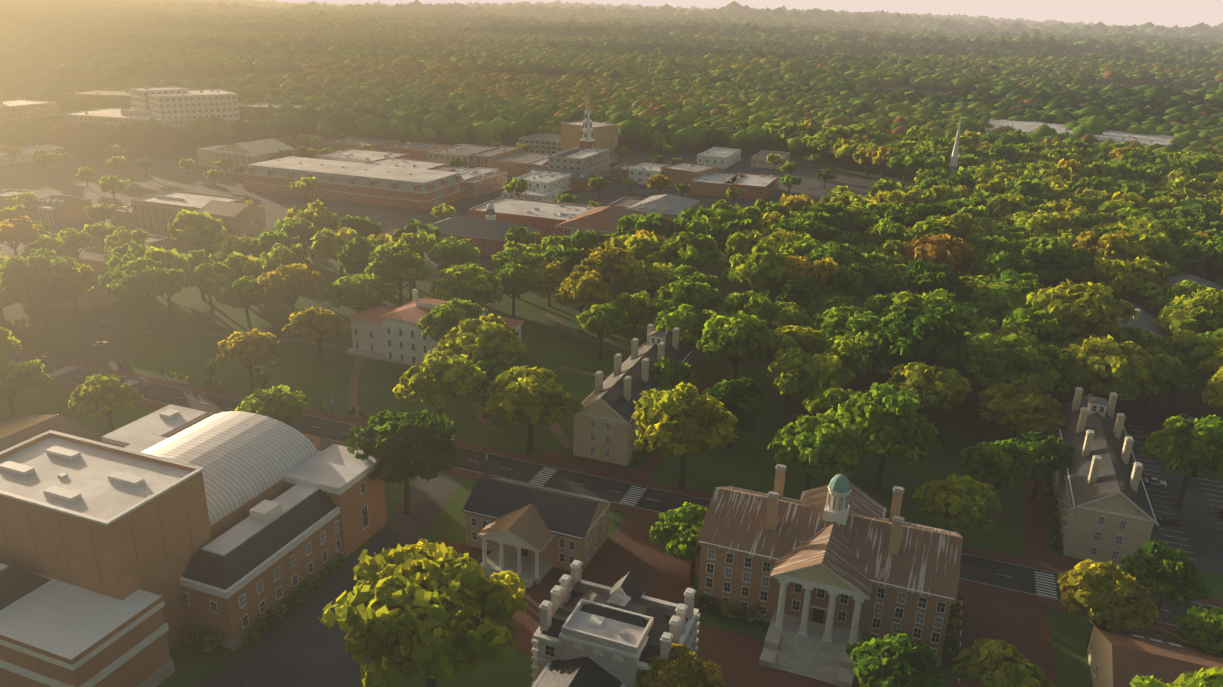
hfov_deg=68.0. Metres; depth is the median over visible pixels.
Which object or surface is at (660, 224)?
tree
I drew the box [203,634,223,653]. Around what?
bush
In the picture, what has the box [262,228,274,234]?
tree
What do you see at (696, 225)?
tree
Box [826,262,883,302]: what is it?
tree
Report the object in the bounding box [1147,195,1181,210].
tree
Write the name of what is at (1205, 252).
tree
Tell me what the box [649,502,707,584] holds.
tree
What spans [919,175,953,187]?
tree
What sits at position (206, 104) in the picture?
white apartment building
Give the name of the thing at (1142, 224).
tree
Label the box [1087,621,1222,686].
playmakers annex
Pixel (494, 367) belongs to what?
tree
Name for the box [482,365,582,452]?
tree
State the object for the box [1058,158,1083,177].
tree
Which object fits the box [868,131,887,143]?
tree
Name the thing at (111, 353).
parking lot
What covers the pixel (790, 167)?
tree
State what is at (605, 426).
building
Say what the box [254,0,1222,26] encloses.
sky
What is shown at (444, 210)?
tree
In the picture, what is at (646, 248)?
tree
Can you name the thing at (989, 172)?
tree
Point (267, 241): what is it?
tree
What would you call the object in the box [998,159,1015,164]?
tree
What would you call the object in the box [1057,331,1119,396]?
tree
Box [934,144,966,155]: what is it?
tree
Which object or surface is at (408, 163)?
shop
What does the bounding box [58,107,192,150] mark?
building
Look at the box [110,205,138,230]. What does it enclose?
tan annex
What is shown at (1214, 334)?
tree
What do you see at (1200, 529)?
car park
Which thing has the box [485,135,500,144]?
tree
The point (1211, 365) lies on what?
tree
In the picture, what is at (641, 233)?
tree
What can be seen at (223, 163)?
tree
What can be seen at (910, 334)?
tree
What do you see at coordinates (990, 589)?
sidewalk
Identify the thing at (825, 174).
tree
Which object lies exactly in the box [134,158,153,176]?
tree
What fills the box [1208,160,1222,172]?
tree
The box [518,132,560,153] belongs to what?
parking deck
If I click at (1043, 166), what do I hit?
tree
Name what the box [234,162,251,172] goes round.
tree
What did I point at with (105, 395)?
tree
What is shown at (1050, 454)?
tree
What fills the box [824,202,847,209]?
tree
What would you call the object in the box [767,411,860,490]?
tree
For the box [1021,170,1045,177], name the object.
tree
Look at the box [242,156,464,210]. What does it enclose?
brick dormer block
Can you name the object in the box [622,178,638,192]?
tree
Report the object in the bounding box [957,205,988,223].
tree
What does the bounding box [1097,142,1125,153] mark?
tree
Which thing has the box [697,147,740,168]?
shop
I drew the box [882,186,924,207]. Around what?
tree
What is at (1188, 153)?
tree
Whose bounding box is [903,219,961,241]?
tree
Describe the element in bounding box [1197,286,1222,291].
tree
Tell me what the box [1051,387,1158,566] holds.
building
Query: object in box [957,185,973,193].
tree
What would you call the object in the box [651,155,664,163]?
tree
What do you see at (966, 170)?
tree
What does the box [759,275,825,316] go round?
tree
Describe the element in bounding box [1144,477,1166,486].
car
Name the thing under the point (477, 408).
path
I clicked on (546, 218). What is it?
building
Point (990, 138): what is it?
tree
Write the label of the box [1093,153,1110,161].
tree
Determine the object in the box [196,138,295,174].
building
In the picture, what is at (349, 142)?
shop
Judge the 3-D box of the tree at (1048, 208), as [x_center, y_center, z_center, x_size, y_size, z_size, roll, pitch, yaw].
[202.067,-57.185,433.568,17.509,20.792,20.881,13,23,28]
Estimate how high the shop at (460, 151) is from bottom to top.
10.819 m
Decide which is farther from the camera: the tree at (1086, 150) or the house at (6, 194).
the tree at (1086, 150)
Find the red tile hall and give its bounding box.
[21,255,131,311]
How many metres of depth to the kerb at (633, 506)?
199.89 m
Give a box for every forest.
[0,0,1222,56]
[0,21,1222,101]
[0,65,1222,174]
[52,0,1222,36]
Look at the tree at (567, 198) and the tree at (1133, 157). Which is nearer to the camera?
the tree at (567, 198)
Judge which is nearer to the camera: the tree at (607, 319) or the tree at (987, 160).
the tree at (607, 319)
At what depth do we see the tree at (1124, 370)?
229.82 m
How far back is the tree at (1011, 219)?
382.45 m
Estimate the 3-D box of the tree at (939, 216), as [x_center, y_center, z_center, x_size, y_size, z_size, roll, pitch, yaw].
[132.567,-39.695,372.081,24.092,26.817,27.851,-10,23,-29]
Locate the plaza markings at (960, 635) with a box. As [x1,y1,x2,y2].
[958,600,961,682]
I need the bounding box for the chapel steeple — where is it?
[949,114,961,174]
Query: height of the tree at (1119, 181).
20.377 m
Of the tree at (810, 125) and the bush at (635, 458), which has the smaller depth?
the bush at (635, 458)
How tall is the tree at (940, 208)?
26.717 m
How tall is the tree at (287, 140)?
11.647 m
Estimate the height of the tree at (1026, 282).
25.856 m
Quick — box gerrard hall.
[462,477,611,587]
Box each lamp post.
[125,352,132,376]
[138,376,145,401]
[325,392,332,418]
[480,447,487,476]
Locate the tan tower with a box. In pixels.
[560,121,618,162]
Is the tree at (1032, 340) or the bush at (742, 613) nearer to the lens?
the bush at (742, 613)
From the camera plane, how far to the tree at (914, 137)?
673.97 m
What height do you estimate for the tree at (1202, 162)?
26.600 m
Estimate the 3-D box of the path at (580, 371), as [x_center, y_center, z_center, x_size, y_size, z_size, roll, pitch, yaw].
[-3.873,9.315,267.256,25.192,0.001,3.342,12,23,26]
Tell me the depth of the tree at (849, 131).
670.40 m
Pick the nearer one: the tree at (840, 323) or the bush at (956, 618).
the bush at (956, 618)
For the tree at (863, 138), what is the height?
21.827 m
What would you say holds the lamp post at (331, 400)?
on the ground at (746, 462)
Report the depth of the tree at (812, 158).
634.74 m
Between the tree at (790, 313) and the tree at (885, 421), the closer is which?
the tree at (885, 421)
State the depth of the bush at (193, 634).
149.18 m
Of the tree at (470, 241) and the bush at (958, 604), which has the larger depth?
the tree at (470, 241)
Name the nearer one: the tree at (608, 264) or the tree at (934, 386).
the tree at (934, 386)
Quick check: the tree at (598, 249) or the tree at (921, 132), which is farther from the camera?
the tree at (921, 132)
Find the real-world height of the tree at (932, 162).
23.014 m
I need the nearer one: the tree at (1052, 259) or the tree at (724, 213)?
the tree at (1052, 259)
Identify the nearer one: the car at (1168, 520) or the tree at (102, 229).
the car at (1168, 520)
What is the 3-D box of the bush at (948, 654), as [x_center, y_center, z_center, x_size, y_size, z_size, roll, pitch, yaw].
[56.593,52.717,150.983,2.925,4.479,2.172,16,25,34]
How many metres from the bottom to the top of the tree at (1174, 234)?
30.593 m
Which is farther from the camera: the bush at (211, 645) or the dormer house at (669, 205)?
the dormer house at (669, 205)
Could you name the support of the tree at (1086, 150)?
on the ground at (746, 462)
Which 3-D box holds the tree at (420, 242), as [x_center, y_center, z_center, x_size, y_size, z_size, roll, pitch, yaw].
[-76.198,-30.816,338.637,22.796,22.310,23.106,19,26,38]
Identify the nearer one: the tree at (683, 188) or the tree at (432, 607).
the tree at (432, 607)
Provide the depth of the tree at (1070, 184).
504.37 m
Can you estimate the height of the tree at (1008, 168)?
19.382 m
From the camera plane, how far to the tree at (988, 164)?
571.65 m
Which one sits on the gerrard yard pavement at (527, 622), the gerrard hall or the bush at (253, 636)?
the gerrard hall
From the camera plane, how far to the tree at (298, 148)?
599.30 m
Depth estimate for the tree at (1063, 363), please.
233.65 m
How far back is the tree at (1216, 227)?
409.90 m
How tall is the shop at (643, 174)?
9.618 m
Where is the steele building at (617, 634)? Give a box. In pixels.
[531,560,699,686]
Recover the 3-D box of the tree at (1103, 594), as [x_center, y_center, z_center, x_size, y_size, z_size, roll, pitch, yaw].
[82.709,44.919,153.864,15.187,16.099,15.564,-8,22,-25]
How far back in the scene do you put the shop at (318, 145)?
664.78 m
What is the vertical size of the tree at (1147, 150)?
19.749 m
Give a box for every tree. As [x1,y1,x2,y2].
[0,144,23,163]
[0,203,27,223]
[0,215,42,255]
[0,248,86,335]
[0,252,12,271]
[0,255,34,313]
[0,290,39,326]
[0,326,21,358]
[0,357,50,415]
[6,191,36,211]
[11,318,33,347]
[21,234,79,257]
[23,223,56,244]
[28,220,51,232]
[30,149,57,171]
[32,154,53,174]
[47,261,100,321]
[55,227,94,252]
[58,153,74,168]
[67,373,142,432]
[74,167,95,187]
[83,222,115,249]
[84,202,115,222]
[97,257,187,330]
[98,174,132,205]
[102,156,126,175]
[102,239,149,261]
[104,226,149,251]
[105,145,125,156]
[105,253,139,305]
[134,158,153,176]
[143,246,193,312]
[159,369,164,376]
[167,209,229,248]
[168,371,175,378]
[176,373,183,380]
[178,248,228,299]
[179,159,194,174]
[181,262,233,314]
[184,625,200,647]
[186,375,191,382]
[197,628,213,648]
[199,232,241,254]
[200,358,218,386]
[203,169,223,186]
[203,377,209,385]
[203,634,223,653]
[211,158,232,175]
[211,233,258,255]
[215,275,272,326]
[215,328,280,390]
[218,251,263,280]
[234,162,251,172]
[235,384,310,423]
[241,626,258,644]
[245,199,260,206]
[250,367,272,389]
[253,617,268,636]
[254,231,304,254]
[256,243,312,304]
[257,263,323,312]
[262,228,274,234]
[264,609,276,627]
[268,148,292,159]
[273,217,329,257]
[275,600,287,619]
[276,136,292,144]
[282,307,350,362]
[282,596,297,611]
[283,199,340,259]
[290,176,316,201]
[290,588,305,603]
[295,146,313,152]
[297,134,319,148]
[298,148,317,157]
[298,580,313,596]
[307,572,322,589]
[310,226,357,277]
[317,147,331,154]
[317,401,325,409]
[317,538,527,686]
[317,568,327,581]
[323,272,398,309]
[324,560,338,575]
[336,214,381,236]
[336,235,377,274]
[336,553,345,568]
[344,409,463,514]
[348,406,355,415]
[358,144,372,149]
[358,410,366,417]
[364,242,431,306]
[367,233,392,245]
[384,228,437,288]
[391,218,443,252]
[392,350,486,420]
[395,251,432,301]
[417,297,483,340]
[428,234,480,269]
[430,203,457,219]
[430,263,503,304]
[432,313,525,362]
[449,157,467,166]
[451,260,483,267]
[457,238,478,246]
[468,355,511,417]
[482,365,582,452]
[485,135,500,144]
[488,247,545,298]
[491,142,501,146]
[492,263,541,316]
[502,177,527,197]
[503,240,550,261]
[505,224,541,243]
[516,142,532,151]
[531,261,568,305]
[537,244,563,288]
[540,233,577,249]
[546,247,589,275]
[551,270,612,332]
[556,193,576,203]
[570,229,610,252]
[570,247,634,285]
[576,303,630,358]
[581,246,601,254]
[588,176,611,199]
[588,200,602,206]
[598,233,628,284]
[611,229,635,237]
[613,291,660,338]
[614,145,628,163]
[616,213,644,234]
[618,259,674,297]
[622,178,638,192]
[623,234,672,292]
[631,229,666,240]
[631,382,737,490]
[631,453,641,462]
[634,212,682,237]
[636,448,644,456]
[636,643,729,686]
[646,173,672,194]
[649,356,698,396]
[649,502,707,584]
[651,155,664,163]
[652,280,721,314]
[653,304,716,350]
[654,139,667,154]
[657,264,719,289]
[659,232,720,268]
[662,144,675,160]
[670,231,692,266]
[671,158,684,163]
[674,183,689,196]
[674,208,696,221]
[676,214,707,236]
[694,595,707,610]
[695,198,747,225]
[696,310,773,379]
[698,377,766,448]
[705,219,755,274]
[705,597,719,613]
[714,290,777,356]
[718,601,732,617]
[720,242,791,292]
[724,229,761,284]
[725,186,743,205]
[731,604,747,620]
[732,120,750,128]
[735,203,764,225]
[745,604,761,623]
[753,199,789,218]
[754,223,771,232]
[755,211,787,226]
[758,228,827,253]
[758,325,828,398]
[759,222,776,235]
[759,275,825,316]
[760,122,778,148]
[765,347,855,415]
[766,153,784,170]
[767,301,811,330]
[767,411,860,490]
[769,129,783,150]
[769,211,847,242]
[776,121,790,149]
[777,193,823,217]
[777,237,823,258]
[778,121,807,152]
[778,174,801,195]
[780,160,798,174]
[780,255,843,293]
[789,127,813,156]
[789,210,801,217]
[794,202,857,231]
[796,134,815,160]
[797,119,820,130]
[802,305,873,330]
[802,387,861,418]
[804,154,820,167]
[804,291,864,314]
[805,241,865,265]
[806,132,837,163]
[815,169,834,188]
[816,329,893,389]
[819,125,848,157]
[819,310,879,390]
[821,195,832,202]
[822,140,838,165]
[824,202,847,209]
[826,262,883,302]
[828,185,847,196]
[829,190,867,206]
[830,138,861,169]
[832,135,842,161]
[835,144,855,172]
[836,382,940,493]
[842,124,867,159]
[843,241,873,253]
[844,123,861,128]
[845,214,879,236]
[845,630,949,686]
[848,204,866,215]
[849,134,870,142]
[851,146,876,177]
[855,203,870,207]
[858,143,878,172]
[859,139,883,170]
[859,252,891,289]
[860,250,900,264]
[861,203,904,222]
[862,306,971,372]
[862,317,894,382]
[863,190,888,204]
[863,218,906,290]
[863,292,895,318]
[865,145,898,178]
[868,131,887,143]
[868,179,910,196]
[868,240,910,263]
[874,264,907,295]
[878,288,977,332]
[881,361,972,415]
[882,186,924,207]
[884,141,912,174]
[884,151,923,187]
[884,259,970,304]
[885,203,936,227]
[887,160,907,181]
[893,147,909,179]
[894,140,917,149]
[898,134,924,141]
[900,233,976,276]
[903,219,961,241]
[907,125,931,139]
[910,145,938,155]
[911,149,940,184]
[912,473,1000,533]
[913,142,936,150]
[914,169,926,182]
[915,155,951,171]
[917,136,950,147]
[917,202,957,216]
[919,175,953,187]
[919,177,953,191]
[919,214,948,224]
[921,183,961,204]
[922,167,953,178]
[925,134,940,140]
[929,324,978,373]
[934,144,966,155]
[935,196,976,204]
[940,211,985,240]
[942,151,961,164]
[942,196,987,210]
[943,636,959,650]
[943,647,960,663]
[945,132,976,146]
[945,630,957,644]
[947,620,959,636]
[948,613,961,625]
[949,173,975,189]
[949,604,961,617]
[950,638,1054,686]
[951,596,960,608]
[955,166,976,176]
[955,185,967,197]
[957,154,986,167]
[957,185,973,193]
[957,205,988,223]
[957,438,1039,492]
[958,146,983,157]
[958,332,1060,424]
[959,275,976,282]
[961,306,984,327]
[962,130,979,138]
[964,191,984,198]
[964,280,1003,306]
[965,235,1016,269]
[966,318,1009,387]
[967,251,1038,282]
[968,273,999,284]
[969,283,1042,329]
[970,141,993,151]
[971,165,1000,182]
[972,134,998,143]
[972,172,1010,216]
[972,189,998,217]
[973,216,1009,233]
[975,327,1040,351]
[976,156,995,161]
[977,380,1068,437]
[982,160,1005,166]
[983,132,1000,138]
[983,141,1017,160]
[985,222,1032,243]
[986,193,1037,221]
[991,161,1017,174]
[993,269,1044,293]
[997,138,1022,146]
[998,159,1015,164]
[999,129,1032,142]
[1001,306,1074,385]
[1002,179,1045,196]
[1002,211,1034,226]
[1006,168,1035,176]
[1009,149,1036,164]
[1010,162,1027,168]
[1010,233,1098,287]
[1010,431,1073,500]
[1012,141,1035,153]
[1015,209,1074,236]
[1018,171,1043,180]
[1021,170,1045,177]
[1023,196,1047,206]
[1026,159,1054,174]
[1026,278,1137,380]
[1030,203,1055,213]
[1031,149,1060,163]
[1031,190,1060,202]
[1031,344,1095,394]
[1032,142,1072,155]
[1032,176,1071,199]
[1037,227,1092,244]
[1042,138,1068,148]
[1042,273,1074,287]
[1043,164,1079,181]
[1044,198,1076,213]
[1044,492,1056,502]
[1045,146,1079,161]
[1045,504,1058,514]
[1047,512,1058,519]
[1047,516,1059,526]
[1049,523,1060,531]
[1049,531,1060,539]
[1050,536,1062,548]
[1054,206,1090,215]
[1055,335,1159,400]
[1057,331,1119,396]
[1057,559,1160,647]
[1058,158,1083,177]
[1058,179,1077,189]
[1064,139,1094,149]
[1067,146,1083,156]
[1067,153,1084,160]
[1068,187,1105,195]
[1069,176,1107,193]
[1070,191,1112,209]
[1070,194,1094,214]
[1071,208,1104,230]
[1073,230,1149,261]
[1073,255,1173,300]
[1075,160,1119,179]
[1083,148,1107,158]
[1090,176,1113,188]
[1090,222,1123,228]
[1090,225,1127,234]
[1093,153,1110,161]
[1094,199,1134,214]
[1094,228,1129,236]
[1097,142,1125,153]
[1098,211,1116,224]
[1100,181,1152,200]
[1101,203,1158,222]
[1102,174,1138,187]
[1103,325,1174,351]
[1106,146,1150,160]
[1108,159,1126,179]
[1112,191,1148,209]
[1113,212,1154,226]
[1118,150,1148,166]
[1119,538,1213,624]
[1121,231,1181,300]
[1122,164,1160,186]
[1123,146,1143,152]
[1127,220,1171,228]
[1129,666,1222,686]
[1130,219,1195,248]
[1135,180,1161,191]
[1136,147,1152,153]
[1136,154,1168,166]
[1139,347,1200,419]
[1139,414,1222,508]
[1143,280,1215,309]
[1145,162,1188,175]
[1146,192,1160,205]
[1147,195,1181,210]
[1150,150,1180,158]
[1152,289,1222,335]
[1153,190,1168,195]
[1153,215,1198,227]
[1154,171,1195,185]
[1157,208,1173,219]
[1160,176,1211,199]
[1161,244,1199,276]
[1162,328,1218,405]
[1166,158,1197,174]
[1166,187,1207,202]
[1171,166,1193,175]
[1171,201,1222,224]
[1173,604,1222,656]
[1178,231,1222,281]
[1180,151,1221,174]
[1180,196,1219,212]
[1185,151,1201,155]
[1190,226,1215,236]
[1191,197,1222,213]
[1193,171,1217,183]
[1196,230,1209,236]
[1196,331,1222,408]
[1197,187,1218,199]
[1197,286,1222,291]
[1197,337,1222,374]
[1198,219,1222,233]
[1200,366,1222,407]
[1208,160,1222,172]
[1208,190,1222,200]
[1211,170,1222,189]
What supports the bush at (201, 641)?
on the ground at (746, 462)
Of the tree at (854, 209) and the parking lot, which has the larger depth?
the tree at (854, 209)
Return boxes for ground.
[0,2,1222,686]
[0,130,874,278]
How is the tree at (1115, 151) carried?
on the ground at (746, 462)
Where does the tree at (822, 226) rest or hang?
on the ground at (746, 462)
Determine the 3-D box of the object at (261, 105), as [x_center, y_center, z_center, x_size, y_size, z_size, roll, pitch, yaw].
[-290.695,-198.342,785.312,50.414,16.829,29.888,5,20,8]
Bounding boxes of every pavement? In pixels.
[436,539,582,652]
[528,624,943,686]
[536,449,654,479]
[581,514,699,603]
[639,381,717,471]
[948,588,1056,686]
[1017,433,1046,552]
[1026,549,1121,572]
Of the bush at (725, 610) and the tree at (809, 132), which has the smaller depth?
the bush at (725, 610)
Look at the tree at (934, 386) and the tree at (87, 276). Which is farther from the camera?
the tree at (87, 276)
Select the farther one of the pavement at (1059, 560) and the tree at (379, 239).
the tree at (379, 239)
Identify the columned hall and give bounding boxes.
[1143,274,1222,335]
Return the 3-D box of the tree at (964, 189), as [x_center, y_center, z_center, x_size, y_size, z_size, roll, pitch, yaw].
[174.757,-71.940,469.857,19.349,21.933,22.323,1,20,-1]
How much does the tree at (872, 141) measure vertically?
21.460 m
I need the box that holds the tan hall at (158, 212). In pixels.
[130,190,266,238]
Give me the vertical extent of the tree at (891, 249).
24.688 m
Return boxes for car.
[40,351,58,357]
[91,341,108,346]
[97,322,112,328]
[1128,431,1147,439]
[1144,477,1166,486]
[1158,516,1182,526]
[1175,413,1194,420]
[1215,510,1222,518]
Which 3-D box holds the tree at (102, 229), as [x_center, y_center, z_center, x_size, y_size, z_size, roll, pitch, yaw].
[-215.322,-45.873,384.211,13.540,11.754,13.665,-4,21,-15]
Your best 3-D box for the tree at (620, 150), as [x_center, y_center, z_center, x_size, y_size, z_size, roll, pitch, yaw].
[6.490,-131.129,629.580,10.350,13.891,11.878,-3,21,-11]
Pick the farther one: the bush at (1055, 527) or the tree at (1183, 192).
the tree at (1183, 192)
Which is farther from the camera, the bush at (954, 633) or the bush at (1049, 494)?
the bush at (1049, 494)
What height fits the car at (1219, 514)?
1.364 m
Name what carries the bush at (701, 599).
on the ground at (746, 462)
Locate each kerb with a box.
[15,353,1222,608]
[51,378,1176,625]
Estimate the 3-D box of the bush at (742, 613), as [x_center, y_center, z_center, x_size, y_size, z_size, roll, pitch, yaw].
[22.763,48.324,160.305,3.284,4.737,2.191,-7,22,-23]
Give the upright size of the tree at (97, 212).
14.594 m
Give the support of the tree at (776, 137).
on the ground at (746, 462)
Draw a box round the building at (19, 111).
[0,99,58,129]
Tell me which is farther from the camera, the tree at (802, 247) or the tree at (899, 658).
the tree at (802, 247)
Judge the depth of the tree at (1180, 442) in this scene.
194.48 m
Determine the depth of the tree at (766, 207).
420.42 m
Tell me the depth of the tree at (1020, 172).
549.40 m
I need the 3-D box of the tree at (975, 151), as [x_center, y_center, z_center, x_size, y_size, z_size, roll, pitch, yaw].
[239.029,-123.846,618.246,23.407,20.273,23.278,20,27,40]
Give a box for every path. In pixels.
[139,330,230,336]
[276,338,352,349]
[348,357,363,427]
[472,402,498,429]
[543,314,630,357]
[548,422,572,447]
[561,366,609,377]
[791,414,850,475]
[989,487,999,519]
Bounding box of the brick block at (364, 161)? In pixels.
[315,156,454,171]
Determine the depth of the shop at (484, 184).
518.70 m
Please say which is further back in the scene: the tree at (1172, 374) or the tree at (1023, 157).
the tree at (1023, 157)
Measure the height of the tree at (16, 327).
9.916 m
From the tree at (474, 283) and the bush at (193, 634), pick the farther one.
the tree at (474, 283)
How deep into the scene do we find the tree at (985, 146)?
635.44 m
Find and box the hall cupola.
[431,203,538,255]
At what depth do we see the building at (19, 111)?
656.98 m
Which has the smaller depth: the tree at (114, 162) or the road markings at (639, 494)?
the road markings at (639, 494)
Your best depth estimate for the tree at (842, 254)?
307.15 m
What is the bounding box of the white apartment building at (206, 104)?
[147,89,239,145]
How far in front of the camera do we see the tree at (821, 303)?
282.15 m
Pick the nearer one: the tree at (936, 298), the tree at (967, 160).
the tree at (936, 298)
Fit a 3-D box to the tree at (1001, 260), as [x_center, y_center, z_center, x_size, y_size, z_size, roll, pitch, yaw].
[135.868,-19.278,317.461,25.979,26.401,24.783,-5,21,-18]
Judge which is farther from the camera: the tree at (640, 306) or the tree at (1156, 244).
the tree at (1156, 244)
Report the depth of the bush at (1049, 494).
202.01 m
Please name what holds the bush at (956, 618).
on the ground at (746, 462)
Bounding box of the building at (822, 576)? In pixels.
[696,464,962,686]
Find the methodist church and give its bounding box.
[527,87,596,190]
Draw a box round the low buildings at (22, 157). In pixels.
[0,144,72,165]
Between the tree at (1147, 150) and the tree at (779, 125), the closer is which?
the tree at (1147, 150)
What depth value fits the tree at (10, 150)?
566.63 m
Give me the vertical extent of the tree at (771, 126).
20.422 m
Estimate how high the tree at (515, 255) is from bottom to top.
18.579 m
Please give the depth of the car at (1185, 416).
247.36 m
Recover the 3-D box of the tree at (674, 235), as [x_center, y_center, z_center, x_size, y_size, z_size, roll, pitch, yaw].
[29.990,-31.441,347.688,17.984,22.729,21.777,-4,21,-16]
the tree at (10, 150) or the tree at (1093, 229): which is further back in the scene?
the tree at (10, 150)
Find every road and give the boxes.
[8,354,1212,625]
[193,472,463,686]
[1105,398,1212,419]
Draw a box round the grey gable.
[203,252,258,257]
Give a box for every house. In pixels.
[0,189,34,209]
[33,195,91,218]
[37,195,89,225]
[609,197,643,208]
[627,194,699,219]
[751,150,789,168]
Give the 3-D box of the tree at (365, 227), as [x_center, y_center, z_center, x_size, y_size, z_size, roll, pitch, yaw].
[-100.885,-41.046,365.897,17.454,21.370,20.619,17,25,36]
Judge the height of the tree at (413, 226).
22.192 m
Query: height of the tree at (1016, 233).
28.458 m
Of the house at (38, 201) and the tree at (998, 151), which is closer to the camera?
the house at (38, 201)
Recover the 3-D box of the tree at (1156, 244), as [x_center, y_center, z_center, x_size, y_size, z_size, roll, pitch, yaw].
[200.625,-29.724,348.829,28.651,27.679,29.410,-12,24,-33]
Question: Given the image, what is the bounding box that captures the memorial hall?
[0,404,386,686]
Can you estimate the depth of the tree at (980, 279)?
300.65 m
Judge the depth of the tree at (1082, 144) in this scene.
657.11 m
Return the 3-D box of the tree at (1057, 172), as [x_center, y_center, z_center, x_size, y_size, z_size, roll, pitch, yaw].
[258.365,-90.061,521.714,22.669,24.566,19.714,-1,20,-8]
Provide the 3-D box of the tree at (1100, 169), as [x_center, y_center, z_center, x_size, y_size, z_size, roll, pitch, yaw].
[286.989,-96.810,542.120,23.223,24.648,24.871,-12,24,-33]
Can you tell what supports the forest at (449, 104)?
on the ground at (746, 462)
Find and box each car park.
[414,203,468,224]
[1114,409,1222,574]
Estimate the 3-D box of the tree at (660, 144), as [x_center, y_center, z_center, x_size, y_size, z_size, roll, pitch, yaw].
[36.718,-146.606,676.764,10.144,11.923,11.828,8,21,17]
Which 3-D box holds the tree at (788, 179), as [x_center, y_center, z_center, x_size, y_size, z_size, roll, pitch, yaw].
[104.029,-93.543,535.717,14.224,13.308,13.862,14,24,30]
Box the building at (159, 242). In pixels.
[143,235,170,250]
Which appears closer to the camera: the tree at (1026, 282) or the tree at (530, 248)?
the tree at (1026, 282)
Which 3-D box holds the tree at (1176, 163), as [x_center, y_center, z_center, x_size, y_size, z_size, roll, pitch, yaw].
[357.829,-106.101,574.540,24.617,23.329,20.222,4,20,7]
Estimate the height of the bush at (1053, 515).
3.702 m
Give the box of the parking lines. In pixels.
[1127,414,1221,559]
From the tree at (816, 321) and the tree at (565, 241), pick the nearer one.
the tree at (816, 321)
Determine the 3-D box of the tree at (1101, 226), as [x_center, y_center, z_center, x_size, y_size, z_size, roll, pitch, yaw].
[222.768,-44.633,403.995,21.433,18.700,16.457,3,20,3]
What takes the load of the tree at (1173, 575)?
on the ground at (746, 462)
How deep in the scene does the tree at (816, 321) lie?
265.84 m
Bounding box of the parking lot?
[74,302,133,379]
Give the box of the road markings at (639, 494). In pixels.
[49,366,1166,610]
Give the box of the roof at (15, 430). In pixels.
[0,414,105,451]
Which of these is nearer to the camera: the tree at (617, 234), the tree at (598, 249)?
the tree at (598, 249)
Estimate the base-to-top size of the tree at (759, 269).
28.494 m
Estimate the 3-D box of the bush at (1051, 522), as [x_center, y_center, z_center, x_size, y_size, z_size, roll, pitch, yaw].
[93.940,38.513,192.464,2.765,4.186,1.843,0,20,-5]
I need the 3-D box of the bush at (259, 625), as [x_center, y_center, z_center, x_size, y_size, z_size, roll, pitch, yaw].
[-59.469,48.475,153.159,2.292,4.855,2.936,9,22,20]
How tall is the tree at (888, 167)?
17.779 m
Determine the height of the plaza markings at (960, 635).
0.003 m
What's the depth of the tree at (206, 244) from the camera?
345.79 m
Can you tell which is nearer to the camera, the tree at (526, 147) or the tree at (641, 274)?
the tree at (641, 274)
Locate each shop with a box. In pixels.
[293,134,332,148]
[313,148,410,160]
[322,136,399,151]
[365,157,449,169]
[385,142,449,160]
[428,144,494,167]
[448,167,475,173]
[459,167,498,179]
[464,171,507,198]
[468,145,522,168]
[488,151,551,176]
[502,187,561,200]
[512,170,570,192]
[526,157,547,173]
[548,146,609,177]
[610,164,635,179]
[629,163,667,184]
[661,162,717,186]
[690,172,746,197]
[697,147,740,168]
[723,173,778,200]
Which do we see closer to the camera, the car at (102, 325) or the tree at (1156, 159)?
the car at (102, 325)
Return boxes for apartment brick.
[65,89,131,104]
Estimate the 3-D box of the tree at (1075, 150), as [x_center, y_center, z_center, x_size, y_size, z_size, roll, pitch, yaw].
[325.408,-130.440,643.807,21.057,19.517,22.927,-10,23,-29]
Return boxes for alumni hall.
[1097,301,1170,384]
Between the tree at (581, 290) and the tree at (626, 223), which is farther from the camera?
the tree at (626, 223)
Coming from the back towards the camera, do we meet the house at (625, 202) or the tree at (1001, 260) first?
the house at (625, 202)
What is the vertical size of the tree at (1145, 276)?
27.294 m
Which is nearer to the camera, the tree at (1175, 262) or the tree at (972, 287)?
the tree at (972, 287)

